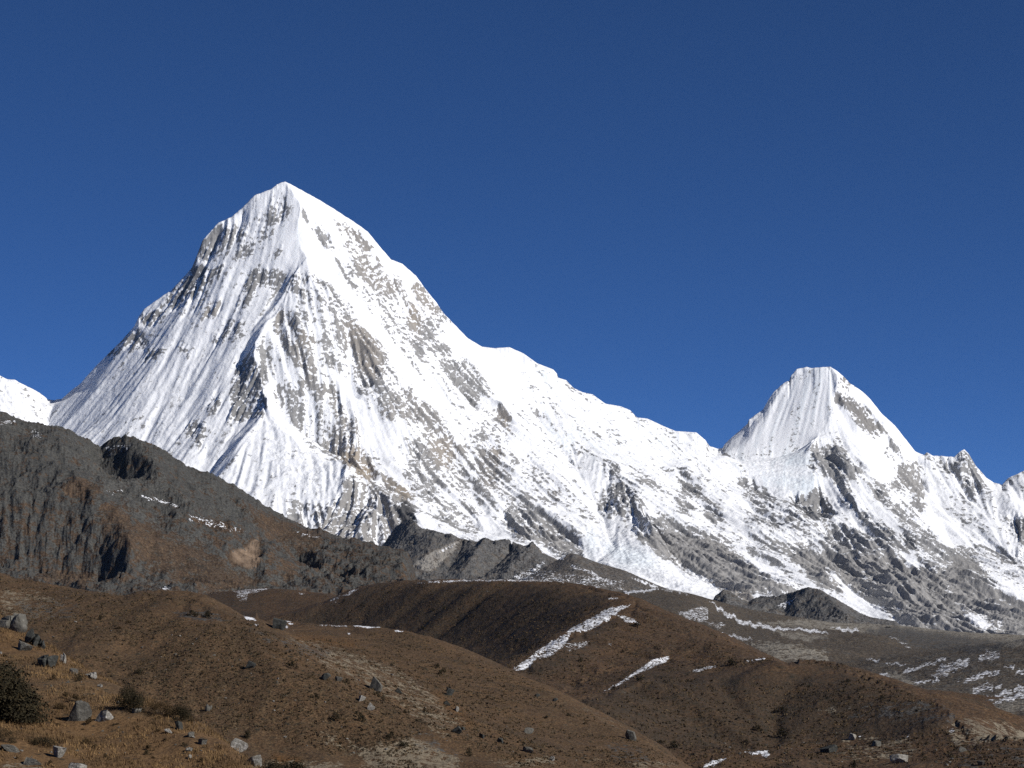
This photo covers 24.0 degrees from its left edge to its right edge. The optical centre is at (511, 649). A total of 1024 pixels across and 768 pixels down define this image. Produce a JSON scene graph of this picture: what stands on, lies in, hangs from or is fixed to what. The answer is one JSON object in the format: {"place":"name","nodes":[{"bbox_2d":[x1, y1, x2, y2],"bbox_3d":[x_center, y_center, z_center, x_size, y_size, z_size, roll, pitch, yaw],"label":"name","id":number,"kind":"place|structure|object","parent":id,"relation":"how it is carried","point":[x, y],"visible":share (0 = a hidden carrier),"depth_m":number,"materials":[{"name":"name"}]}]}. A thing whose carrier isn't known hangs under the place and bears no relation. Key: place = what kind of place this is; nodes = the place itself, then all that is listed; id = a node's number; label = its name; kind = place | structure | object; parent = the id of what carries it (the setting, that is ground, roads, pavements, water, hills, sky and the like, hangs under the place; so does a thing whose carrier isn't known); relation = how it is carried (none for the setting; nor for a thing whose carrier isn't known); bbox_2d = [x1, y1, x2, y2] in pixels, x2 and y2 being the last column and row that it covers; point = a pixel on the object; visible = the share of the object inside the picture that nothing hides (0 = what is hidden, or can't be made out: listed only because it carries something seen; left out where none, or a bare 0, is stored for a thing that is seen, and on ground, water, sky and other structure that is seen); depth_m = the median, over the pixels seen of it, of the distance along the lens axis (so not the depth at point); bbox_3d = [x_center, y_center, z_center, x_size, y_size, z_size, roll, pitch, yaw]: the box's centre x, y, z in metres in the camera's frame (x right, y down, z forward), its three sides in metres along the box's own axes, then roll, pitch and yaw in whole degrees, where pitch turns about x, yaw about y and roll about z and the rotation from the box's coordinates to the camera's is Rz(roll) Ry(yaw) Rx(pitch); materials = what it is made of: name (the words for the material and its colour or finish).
{"place":"outdoors","nodes":[
{"label":"outdoors","id":0,"kind":"place"},
{"bbox_2d":[0,376,41,421],"bbox_3d":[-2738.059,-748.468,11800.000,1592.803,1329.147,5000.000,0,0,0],"label":"snow mountain","id":1,"kind":"structure","parent":0,"point":[18,400],"depth_m":11699.11,"materials":[{"name":"white snow"}]},
{"bbox_2d":[0,615,262,767],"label":"hillside","id":2,"kind":"structure","parent":0,"point":[120,715],"depth_m":120.39,"materials":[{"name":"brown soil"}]},
{"bbox_2d":[0,728,17,743],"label":"shrub","id":3,"kind":"object","parent":2,"relation":"on","point":[10,739],"visible":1,"depth_m":113.63,"materials":[{"name":"brown plant"}]},
{"bbox_2d":[0,744,19,752],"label":"boulder","id":4,"kind":"object","parent":2,"relation":"on","point":[9,748],"visible":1,"depth_m":111.78,"materials":[{"name":"grey stone"}]},
{"bbox_2d":[0,613,27,632],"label":"boulder","id":5,"kind":"object","parent":2,"relation":"on","point":[17,622],"visible":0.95,"depth_m":151.92,"materials":[{"name":"grey stone"}]},
{"bbox_2d":[18,640,32,650],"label":"boulder","id":6,"kind":"object","parent":2,"relation":"on","point":[24,646],"visible":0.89,"depth_m":144.48,"materials":[{"name":"grey stone"}]},
{"bbox_2d":[0,658,53,723],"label":"shrub","id":7,"kind":"object","parent":2,"relation":"on","point":[17,703],"visible":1,"depth_m":120.40,"materials":[{"name":"green plant"}]},
{"bbox_2d":[24,757,42,764],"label":"boulder","id":8,"kind":"object","parent":2,"relation":"on","point":[29,761],"visible":1,"depth_m":109.56,"materials":[{"name":"grey stone"}]},
{"bbox_2d":[24,628,45,648],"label":"boulder","id":9,"kind":"object","parent":2,"relation":"on","point":[33,638],"visible":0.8,"depth_m":147.23,"materials":[{"name":"grey stone"}]},
{"bbox_2d":[27,736,60,746],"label":"shrub","id":10,"kind":"object","parent":2,"relation":"on","point":[44,741],"visible":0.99,"depth_m":114.70,"materials":[{"name":"brown plant"}]},
{"bbox_2d":[37,654,58,666],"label":"boulder","id":11,"kind":"object","parent":2,"relation":"on","point":[45,660],"visible":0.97,"depth_m":139.68,"materials":[{"name":"grey stone"}]},
{"bbox_2d":[53,746,65,757],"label":"boulder","id":12,"kind":"object","parent":2,"relation":"on","point":[58,751],"visible":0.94,"depth_m":111.70,"materials":[{"name":"grey stone"}]},
{"bbox_2d":[53,702,66,708],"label":"shrub","id":13,"kind":"object","parent":2,"relation":"on","point":[60,704],"visible":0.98,"depth_m":125.90,"materials":[{"name":"brown plant"}]},
{"bbox_2d":[60,652,65,662],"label":"boulder","id":14,"kind":"object","parent":2,"relation":"on","point":[63,657],"visible":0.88,"depth_m":143.07,"materials":[{"name":"grey stone"}]},
{"bbox_2d":[69,668,77,673],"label":"boulder","id":15,"kind":"object","parent":2,"relation":"on","point":[73,670],"visible":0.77,"depth_m":137.68,"materials":[{"name":"grey stone"}]},
{"bbox_2d":[72,694,81,700],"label":"shrub","id":16,"kind":"object","parent":2,"relation":"on","point":[76,697],"visible":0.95,"depth_m":127.34,"materials":[{"name":"brown plant"}]},
{"bbox_2d":[68,762,86,767],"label":"boulder","id":17,"kind":"object","parent":2,"relation":"on","point":[74,765],"visible":1,"depth_m":108.85,"materials":[{"name":"grey stone"}]},
{"bbox_2d":[73,673,82,680],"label":"shrub","id":18,"kind":"object","parent":2,"relation":"on","point":[80,676],"visible":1,"depth_m":134.40,"materials":[{"name":"brown plant"}]},
{"bbox_2d":[68,700,91,720],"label":"boulder","id":19,"kind":"object","parent":2,"relation":"on","point":[81,710],"visible":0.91,"depth_m":123.24,"materials":[{"name":"grey stone"}]},
{"bbox_2d":[81,738,92,744],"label":"shrub","id":20,"kind":"object","parent":2,"relation":"on","point":[87,740],"visible":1,"depth_m":117.76,"materials":[{"name":"brown plant"}]},
{"bbox_2d":[85,717,91,723],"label":"shrub","id":21,"kind":"object","parent":2,"relation":"on","point":[89,720],"visible":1,"depth_m":122.49,"materials":[{"name":"brown plant"}]},
{"bbox_2d":[86,672,96,678],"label":"boulder","id":22,"kind":"object","parent":2,"relation":"on","point":[93,675],"visible":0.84,"depth_m":137.09,"materials":[{"name":"grey stone"}]},
{"bbox_2d":[95,710,112,721],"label":"boulder","id":23,"kind":"object","parent":2,"relation":"on","point":[104,715],"visible":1,"depth_m":123.06,"materials":[{"name":"grey stone"}]},
{"bbox_2d":[111,683,149,712],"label":"shrub","id":24,"kind":"object","parent":2,"relation":"on","point":[134,698],"visible":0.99,"depth_m":124.97,"materials":[{"name":"green plant"}]},
{"bbox_2d":[132,708,141,712],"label":"boulder","id":25,"kind":"object","parent":2,"relation":"on","point":[139,710],"visible":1,"depth_m":124.44,"materials":[{"name":"grey stone"}]},
{"bbox_2d":[145,700,175,715],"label":"shrub","id":26,"kind":"object","parent":2,"relation":"on","point":[165,709],"visible":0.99,"depth_m":124.41,"materials":[{"name":"brown plant"}]},
{"bbox_2d":[174,721,182,728],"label":"boulder","id":27,"kind":"object","parent":2,"relation":"on","point":[179,724],"visible":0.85,"depth_m":121.22,"materials":[{"name":"grey stone"}]},
{"bbox_2d":[167,702,195,721],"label":"shrub","id":28,"kind":"object","parent":2,"relation":"on","point":[181,714],"visible":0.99,"depth_m":124.43,"materials":[{"name":"brown plant"}]},
{"bbox_2d":[187,732,194,736],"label":"boulder","id":29,"kind":"object","parent":2,"relation":"on","point":[190,734],"visible":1,"depth_m":118.39,"materials":[{"name":"grey stone"}]},
{"bbox_2d":[198,738,207,744],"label":"boulder","id":30,"kind":"object","parent":2,"relation":"on","point":[202,741],"visible":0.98,"depth_m":117.08,"materials":[{"name":"grey stone"}]},
{"bbox_2d":[230,738,247,752],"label":"boulder","id":31,"kind":"object","parent":2,"relation":"on","point":[241,745],"visible":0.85,"depth_m":119.48,"materials":[{"name":"grey stone"}]},
{"bbox_2d":[248,755,261,766],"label":"boulder","id":32,"kind":"object","parent":2,"relation":"on","point":[256,759],"visible":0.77,"depth_m":114.58,"materials":[{"name":"grey stone"}]},
{"bbox_2d":[260,755,306,767],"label":"shrub","id":33,"kind":"object","parent":2,"relation":"on","point":[278,765],"visible":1,"depth_m":109.44,"materials":[{"name":"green plant"}]},
{"bbox_2d":[0,411,417,595],"bbox_3d":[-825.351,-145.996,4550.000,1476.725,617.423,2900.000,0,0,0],"label":"rock ridge","id":34,"kind":"object","parent":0,"point":[125,514],"visible":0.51,"depth_m":3958.24,"materials":[{"name":"grey stone"}]},
{"bbox_2d":[207,588,336,617],"bbox_3d":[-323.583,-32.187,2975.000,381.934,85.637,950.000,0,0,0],"label":"hill","id":35,"kind":"structure","parent":0,"point":[263,602],"depth_m":2834.81,"materials":[{"name":"brown soil"}]},
{"bbox_2d":[0,573,690,767],"bbox_3d":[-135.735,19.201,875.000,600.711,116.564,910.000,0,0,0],"label":"hill","id":36,"kind":"structure","parent":0,"point":[439,751],"depth_m":741.34,"materials":[{"name":"brown soil"}]},
{"bbox_2d":[133,668,142,673],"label":"shrub","id":37,"kind":"object","parent":36,"relation":"on","point":[139,671],"visible":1,"depth_m":711.88,"materials":[{"name":"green plant"}]},
{"bbox_2d":[185,610,200,616],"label":"shrub","id":38,"kind":"object","parent":36,"relation":"on","point":[194,613],"visible":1,"depth_m":781.56,"materials":[{"name":"green plant"}]},
{"bbox_2d":[202,611,213,617],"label":"shrub","id":39,"kind":"object","parent":36,"relation":"on","point":[207,613],"visible":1,"depth_m":779.89,"materials":[{"name":"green plant"}]},
{"bbox_2d":[205,704,211,710],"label":"boulder","id":40,"kind":"object","parent":36,"relation":"on","point":[208,707],"visible":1,"depth_m":679.30,"materials":[{"name":"grey stone"}]},
{"bbox_2d":[242,729,250,738],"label":"shrub","id":41,"kind":"object","parent":36,"relation":"on","point":[247,734],"visible":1,"depth_m":662.53,"materials":[{"name":"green plant"}]},
{"bbox_2d":[245,661,255,668],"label":"boulder","id":42,"kind":"object","parent":36,"relation":"on","point":[250,664],"visible":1,"depth_m":713.38,"materials":[{"name":"grey stone"}]},
{"bbox_2d":[273,618,286,629],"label":"boulder","id":43,"kind":"object","parent":36,"relation":"on","point":[280,624],"visible":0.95,"depth_m":780.90,"materials":[{"name":"grey stone"}]},
{"bbox_2d":[286,659,298,668],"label":"shrub","id":44,"kind":"object","parent":36,"relation":"on","point":[291,664],"visible":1,"depth_m":713.65,"materials":[{"name":"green plant"}]},
{"bbox_2d":[321,673,330,679],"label":"boulder","id":45,"kind":"object","parent":36,"relation":"on","point":[324,676],"visible":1,"depth_m":706.52,"materials":[{"name":"grey stone"}]},
{"bbox_2d":[328,712,340,719],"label":"shrub","id":46,"kind":"object","parent":36,"relation":"on","point":[335,714],"visible":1,"depth_m":676.48,"materials":[{"name":"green plant"}]},
{"bbox_2d":[335,676,342,681],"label":"boulder","id":47,"kind":"object","parent":36,"relation":"on","point":[337,678],"visible":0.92,"depth_m":715.27,"materials":[{"name":"grey stone"}]},
{"bbox_2d":[0,576,680,767],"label":"scrub","id":48,"kind":"object","parent":36,"relation":"on","point":[322,697],"visible":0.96,"depth_m":724.17,"materials":[{"name":"brown plant"}]},
{"bbox_2d":[358,712,365,721],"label":"shrub","id":49,"kind":"object","parent":36,"relation":"on","point":[363,718],"visible":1,"depth_m":677.22,"materials":[{"name":"brown plant"}]},
{"bbox_2d":[359,695,365,700],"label":"boulder","id":50,"kind":"object","parent":36,"relation":"on","point":[361,697],"visible":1,"depth_m":696.18,"materials":[{"name":"grey stone"}]},
{"bbox_2d":[367,702,374,710],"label":"boulder","id":51,"kind":"object","parent":36,"relation":"on","point":[371,707],"visible":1,"depth_m":689.90,"materials":[{"name":"grey stone"}]},
{"bbox_2d":[369,677,382,691],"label":"boulder","id":52,"kind":"object","parent":36,"relation":"on","point":[376,684],"visible":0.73,"depth_m":724.84,"materials":[{"name":"grey stone"}]},
{"bbox_2d":[384,731,396,738],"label":"shrub","id":53,"kind":"object","parent":36,"relation":"on","point":[391,734],"visible":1,"depth_m":669.87,"materials":[{"name":"brown plant"}]},
{"bbox_2d":[398,741,408,746],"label":"shrub","id":54,"kind":"object","parent":36,"relation":"on","point":[404,743],"visible":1,"depth_m":665.47,"materials":[{"name":"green plant"}]},
{"bbox_2d":[447,687,454,695],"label":"boulder","id":55,"kind":"object","parent":36,"relation":"on","point":[450,692],"visible":0.92,"depth_m":808.73,"materials":[{"name":"grey stone"}]},
{"bbox_2d":[452,726,461,733],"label":"boulder","id":56,"kind":"object","parent":36,"relation":"on","point":[457,730],"visible":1,"depth_m":691.13,"materials":[{"name":"grey stone"}]},
{"bbox_2d":[464,747,471,755],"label":"shrub","id":57,"kind":"object","parent":36,"relation":"on","point":[468,752],"visible":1,"depth_m":670.80,"materials":[{"name":"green plant"}]},
{"bbox_2d":[523,746,533,752],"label":"boulder","id":58,"kind":"object","parent":36,"relation":"on","point":[528,749],"visible":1,"depth_m":696.06,"materials":[{"name":"grey stone"}]},
{"bbox_2d":[524,727,533,733],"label":"boulder","id":59,"kind":"object","parent":36,"relation":"on","point":[527,730],"visible":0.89,"depth_m":746.11,"materials":[{"name":"grey stone"}]},
{"bbox_2d":[625,730,635,740],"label":"boulder","id":60,"kind":"object","parent":36,"relation":"on","point":[630,734],"visible":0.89,"depth_m":790.16,"materials":[{"name":"grey stone"}]},
{"bbox_2d":[34,182,811,601],"bbox_3d":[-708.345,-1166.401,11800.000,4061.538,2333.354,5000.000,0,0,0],"label":"snow mountain","id":61,"kind":"structure","parent":0,"point":[296,354],"depth_m":11275.03,"materials":[{"name":"white snow"}]},
{"bbox_2d":[382,519,556,580],"bbox_3d":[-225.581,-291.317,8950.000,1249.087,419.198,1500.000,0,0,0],"label":"rock ridge","id":62,"kind":"object","parent":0,"point":[434,555],"visible":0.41,"depth_m":8728.08,"materials":[{"name":"grey stone"}]},
{"bbox_2d":[0,0,1023,484],"label":"sky","id":63,"kind":"structure","parent":0,"point":[676,210],"materials":[{"name":"blue"}]},
{"bbox_2d":[519,553,667,591],"bbox_3d":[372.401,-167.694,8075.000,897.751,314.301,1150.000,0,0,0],"label":"rock ridge","id":64,"kind":"object","parent":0,"point":[574,568],"visible":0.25,"depth_m":7885.68,"materials":[{"name":"grey stone"}]},
{"bbox_2d":[243,579,1023,767],"bbox_3d":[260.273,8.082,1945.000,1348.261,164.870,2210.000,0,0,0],"label":"hill","id":65,"kind":"structure","parent":0,"point":[976,717],"depth_m":1534.87,"materials":[{"name":"brown soil"}]},
{"bbox_2d":[300,582,1023,767],"bbox_3d":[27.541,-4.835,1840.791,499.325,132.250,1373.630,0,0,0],"label":"scrub","id":66,"kind":"object","parent":65,"relation":"on","point":[809,742],"visible":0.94,"depth_m":1443.68,"materials":[{"name":"brown plant"}]},
{"bbox_2d":[668,741,677,747],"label":"shrub","id":67,"kind":"object","parent":65,"relation":"on","point":[673,744],"visible":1,"depth_m":1326.47,"materials":[{"name":"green plant"}]},
{"bbox_2d":[727,658,736,665],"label":"shrub","id":68,"kind":"object","parent":65,"relation":"on","point":[731,662],"visible":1,"depth_m":1577.20,"materials":[{"name":"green plant"}]},
{"bbox_2d":[752,725,762,730],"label":"shrub","id":69,"kind":"object","parent":65,"relation":"on","point":[758,727],"visible":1,"depth_m":1419.49,"materials":[{"name":"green plant"}]},
{"bbox_2d":[771,707,786,711],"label":"shrub","id":70,"kind":"object","parent":65,"relation":"on","point":[781,708],"visible":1,"depth_m":1458.98,"materials":[{"name":"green plant"}]},
{"bbox_2d":[777,727,788,736],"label":"shrub","id":71,"kind":"object","parent":65,"relation":"on","point":[781,729],"visible":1,"depth_m":1407.51,"materials":[{"name":"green plant"}]},
{"bbox_2d":[819,744,837,752],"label":"boulder","id":72,"kind":"object","parent":65,"relation":"on","point":[830,748],"visible":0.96,"depth_m":1290.61,"materials":[{"name":"grey stone"}]},
{"bbox_2d":[848,733,855,739],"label":"boulder","id":73,"kind":"object","parent":65,"relation":"on","point":[852,736],"visible":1,"depth_m":1378.31,"materials":[{"name":"grey stone"}]},
{"bbox_2d":[849,759,856,767],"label":"shrub","id":74,"kind":"object","parent":65,"relation":"on","point":[853,764],"visible":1,"depth_m":1218.77,"materials":[{"name":"green plant"}]},
{"bbox_2d":[871,740,880,745],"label":"boulder","id":75,"kind":"object","parent":65,"relation":"on","point":[876,743],"visible":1,"depth_m":1309.77,"materials":[{"name":"grey stone"}]},
{"bbox_2d":[890,754,907,762],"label":"boulder","id":76,"kind":"object","parent":65,"relation":"on","point":[897,758],"visible":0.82,"depth_m":1230.03,"materials":[{"name":"grey stone"}]},
{"bbox_2d":[959,747,966,751],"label":"boulder","id":77,"kind":"object","parent":65,"relation":"on","point":[962,749],"visible":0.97,"depth_m":1221.42,"materials":[{"name":"grey stone"}]},
{"bbox_2d":[977,761,984,765],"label":"boulder","id":78,"kind":"object","parent":65,"relation":"on","point":[981,763],"visible":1,"depth_m":1178.37,"materials":[{"name":"grey stone"}]},
{"bbox_2d":[713,587,900,627],"bbox_3d":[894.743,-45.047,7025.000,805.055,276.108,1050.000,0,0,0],"label":"rock ridge","id":79,"kind":"object","parent":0,"point":[813,603],"visible":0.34,"depth_m":6927.02,"materials":[{"name":"grey stone"}]},
{"bbox_2d":[620,588,1023,714],"bbox_3d":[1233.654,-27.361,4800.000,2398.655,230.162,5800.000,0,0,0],"label":"valley floor","id":80,"kind":"structure","parent":0,"point":[987,664],"depth_m":4031.76,"materials":[{"name":"grey gravel"}]},
{"bbox_2d":[718,367,1023,634],"bbox_3d":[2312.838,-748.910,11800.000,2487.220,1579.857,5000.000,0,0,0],"label":"snow mountain","id":81,"kind":"structure","parent":0,"point":[842,489],"depth_m":12123.35,"materials":[{"name":"white snow"}]}
]}

